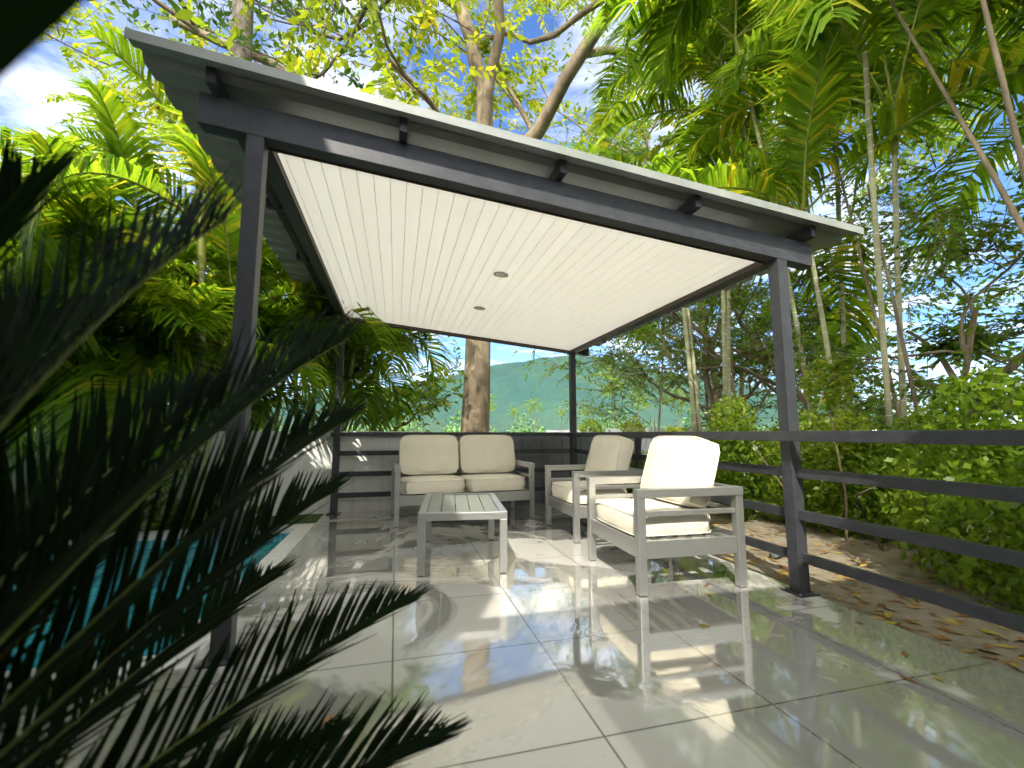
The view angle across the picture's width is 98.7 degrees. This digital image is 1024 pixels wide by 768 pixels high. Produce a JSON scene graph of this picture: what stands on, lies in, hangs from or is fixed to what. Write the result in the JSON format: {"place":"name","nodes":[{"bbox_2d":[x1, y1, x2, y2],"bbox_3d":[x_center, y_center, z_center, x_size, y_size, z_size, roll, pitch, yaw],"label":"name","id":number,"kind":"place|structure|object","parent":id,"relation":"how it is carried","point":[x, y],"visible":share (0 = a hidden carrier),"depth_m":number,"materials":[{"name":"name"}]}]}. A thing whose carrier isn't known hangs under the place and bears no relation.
{"place":"outdoors","nodes":[
{"label":"outdoors","id":0,"kind":"place"},
{"bbox_2d":[0,219,409,767],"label":"palm frond stems","id":1,"kind":"object","parent":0,"point":[3,425],"visible":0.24,"depth_m":0.69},
{"bbox_2d":[0,0,472,767],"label":"palm fronds","id":2,"kind":"object","parent":1,"relation":"on","point":[120,488],"visible":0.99,"depth_m":0.80,"materials":[{"name":"green plant"}]},
{"bbox_2d":[87,0,431,430],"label":"tree","id":3,"kind":"object","parent":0,"point":[221,13],"depth_m":8.10,"materials":[{"name":"green plant"}]},
{"bbox_2d":[33,0,986,199],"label":"tree leaves","id":4,"kind":"object","parent":3,"relation":"on","point":[388,92],"visible":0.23,"depth_m":9.31,"materials":[{"name":"green plant"}]},
{"bbox_2d":[50,355,911,431],"bbox_3d":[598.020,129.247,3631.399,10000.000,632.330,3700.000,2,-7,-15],"label":"mountain","id":5,"kind":"structure","parent":0,"point":[511,386],"depth_m":2221.43,"materials":[{"name":"green plant"}]},
{"bbox_2d":[0,504,1023,767],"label":"terrace floor","id":6,"kind":"structure","parent":0,"point":[552,646],"depth_m":1.76,"materials":[{"name":"tile"}]},
{"bbox_2d":[416,493,506,576],"bbox_3d":[-0.395,1.122,3.420,0.600,0.406,0.980,1,-6,-8],"label":"coffee table","id":7,"kind":"object","parent":6,"relation":"on","point":[486,506],"visible":1,"depth_m":3.01,"materials":[{"name":"metal"}]},
{"bbox_2d":[390,435,534,527],"bbox_3d":[-0.581,1.042,5.012,1.512,0.919,0.760,2,-7,-18],"label":"loveseat","id":8,"kind":"object","parent":6,"relation":"on","point":[426,464],"visible":0.99,"depth_m":4.99,"materials":[{"name":"fabric"}]},
{"bbox_2d":[87,129,848,558],"bbox_3d":[1.455,-2.655,7.887,20.004,8.915,8.271,2,-7,-15],"label":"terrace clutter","id":9,"kind":"object","parent":6,"relation":"on","point":[771,555],"visible":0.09,"depth_m":4.89,"materials":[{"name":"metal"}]},
{"bbox_2d":[195,66,820,669],"bbox_3d":[-0.189,0.099,4.007,3.497,2.569,3.664,2,-7,-15],"label":"gazebo frame","id":10,"kind":"object","parent":6,"relation":"on","point":[263,136],"visible":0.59,"depth_m":2.45,"materials":[{"name":"metal"}]},
{"bbox_2d":[124,27,863,346],"bbox_3d":[-0.168,-1.025,4.139,4.000,0.439,3.780,2,-7,-15],"label":"roof sheet","id":11,"kind":"object","parent":10,"relation":"on","point":[177,69],"visible":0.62,"depth_m":2.34,"materials":[{"name":"grey metal"}]},
{"bbox_2d":[278,153,754,349],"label":"ceiling soffit","id":12,"kind":"structure","parent":10,"relation":"on","point":[393,251],"depth_m":3.29,"materials":[{"name":"white wood"}]},
{"bbox_2d":[474,271,507,309],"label":"recessed ceiling lights","id":13,"kind":"object","parent":12,"relation":"on","point":[501,274],"visible":1,"depth_m":3.56},
{"bbox_2d":[545,435,649,542],"bbox_3d":[0.789,0.959,4.271,0.720,0.919,0.792,2,-7,-15],"label":"outdoor armchair","id":14,"kind":"object","parent":6,"relation":"on","point":[609,455],"visible":0.68,"depth_m":4.06,"materials":[{"name":"fabric"}]},
{"bbox_2d":[586,436,747,596],"bbox_3d":[1.003,0.820,3.030,0.720,0.919,0.792,1,-7,-13],"label":"armchair","id":15,"kind":"object","parent":6,"relation":"on","point":[675,492],"visible":1,"depth_m":2.76,"materials":[{"name":"fabric"}]},
{"bbox_2d":[331,430,1023,632],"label":"railing","id":16,"kind":"object","parent":6,"relation":"on","point":[1009,620],"visible":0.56,"depth_m":2.20,"materials":[{"name":"metal"}]},
{"bbox_2d":[0,0,1023,424],"label":"sky","id":17,"kind":"structure","parent":0,"point":[41,72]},
{"bbox_2d":[342,371,689,413],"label":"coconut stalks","id":18,"kind":"object","parent":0,"point":[562,408],"visible":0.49,"depth_m":135.72,"materials":[{"name":"green plant"}]},
{"bbox_2d":[342,366,690,431],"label":"palm trees","id":19,"kind":"object","parent":18,"relation":"on","point":[516,409],"depth_m":134.14,"materials":[{"name":"green plant"}]},
{"bbox_2d":[40,0,1023,537],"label":"tree","id":20,"kind":"object","parent":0,"point":[851,360],"depth_m":7.64,"materials":[{"name":"green plant"}]},
{"bbox_2d":[420,469,1016,515],"bbox_3d":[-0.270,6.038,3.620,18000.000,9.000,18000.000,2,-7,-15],"label":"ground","id":21,"kind":"structure","parent":0,"point":[827,490],"depth_m":8.94,"materials":[{"name":"brown soil"}]},
{"bbox_2d":[15,494,258,530],"bbox_3d":[-5.846,1.286,3.919,6.716,0.583,0.603,2,-7,-15],"label":"planter ground cover","id":22,"kind":"object","parent":21,"relation":"on","point":[171,516],"visible":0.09,"depth_m":4.47,"materials":[{"name":"green plant"}]},
{"bbox_2d":[4,523,314,688],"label":"swimming pool","id":23,"kind":"structure","parent":21,"relation":"on","point":[291,537],"depth_m":3.58,"materials":[{"name":"stone"}]},
{"bbox_2d":[7,542,279,670],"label":"pool water","id":24,"kind":"structure","parent":23,"relation":"in","point":[96,584],"depth_m":3.16,"materials":[{"name":"teal liquid"}]},
{"bbox_2d":[7,431,720,532],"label":"garden walls","id":25,"kind":"structure","parent":21,"relation":"on","point":[316,459],"depth_m":5.36,"materials":[{"name":"concrete"}]},
{"bbox_2d":[2,4,912,529],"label":"palm trunks","id":26,"kind":"object","parent":21,"relation":"on","point":[726,370],"visible":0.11,"depth_m":4.58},
{"bbox_2d":[0,0,1023,503],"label":"palm trees","id":27,"kind":"object","parent":26,"relation":"on","point":[802,34],"visible":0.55,"depth_m":4.73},
{"bbox_2d":[546,429,876,476],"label":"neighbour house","id":28,"kind":"structure","parent":21,"relation":"on","point":[646,430],"depth_m":10.64,"materials":[{"name":"white"}]},
{"bbox_2d":[577,0,1023,615],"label":"hedge","id":29,"kind":"object","parent":21,"relation":"on","point":[1006,463],"depth_m":3.03,"materials":[{"name":"green plant"}]},
{"bbox_2d":[581,486,1023,674],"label":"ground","id":30,"kind":"structure","parent":21,"relation":"on","point":[894,569],"depth_m":2.75,"materials":[{"name":"beige soil"}]},
{"bbox_2d":[323,498,1023,721],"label":"fallen leaves","id":31,"kind":"object","parent":30,"relation":"on","point":[944,637],"visible":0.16,"depth_m":2.44,"materials":[{"name":"brown plant"}]},
{"bbox_3d":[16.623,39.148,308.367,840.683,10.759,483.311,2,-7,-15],"label":"valley tree trunks","id":32,"kind":"structure","parent":0,"visible":0},
{"bbox_2d":[34,408,978,431],"bbox_3d":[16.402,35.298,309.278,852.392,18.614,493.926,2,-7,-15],"label":"valley tree","id":33,"kind":"object","parent":32,"relation":"on","point":[529,429],"visible":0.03,"depth_m":134.99,"materials":[{"name":"green plant"}]}
]}

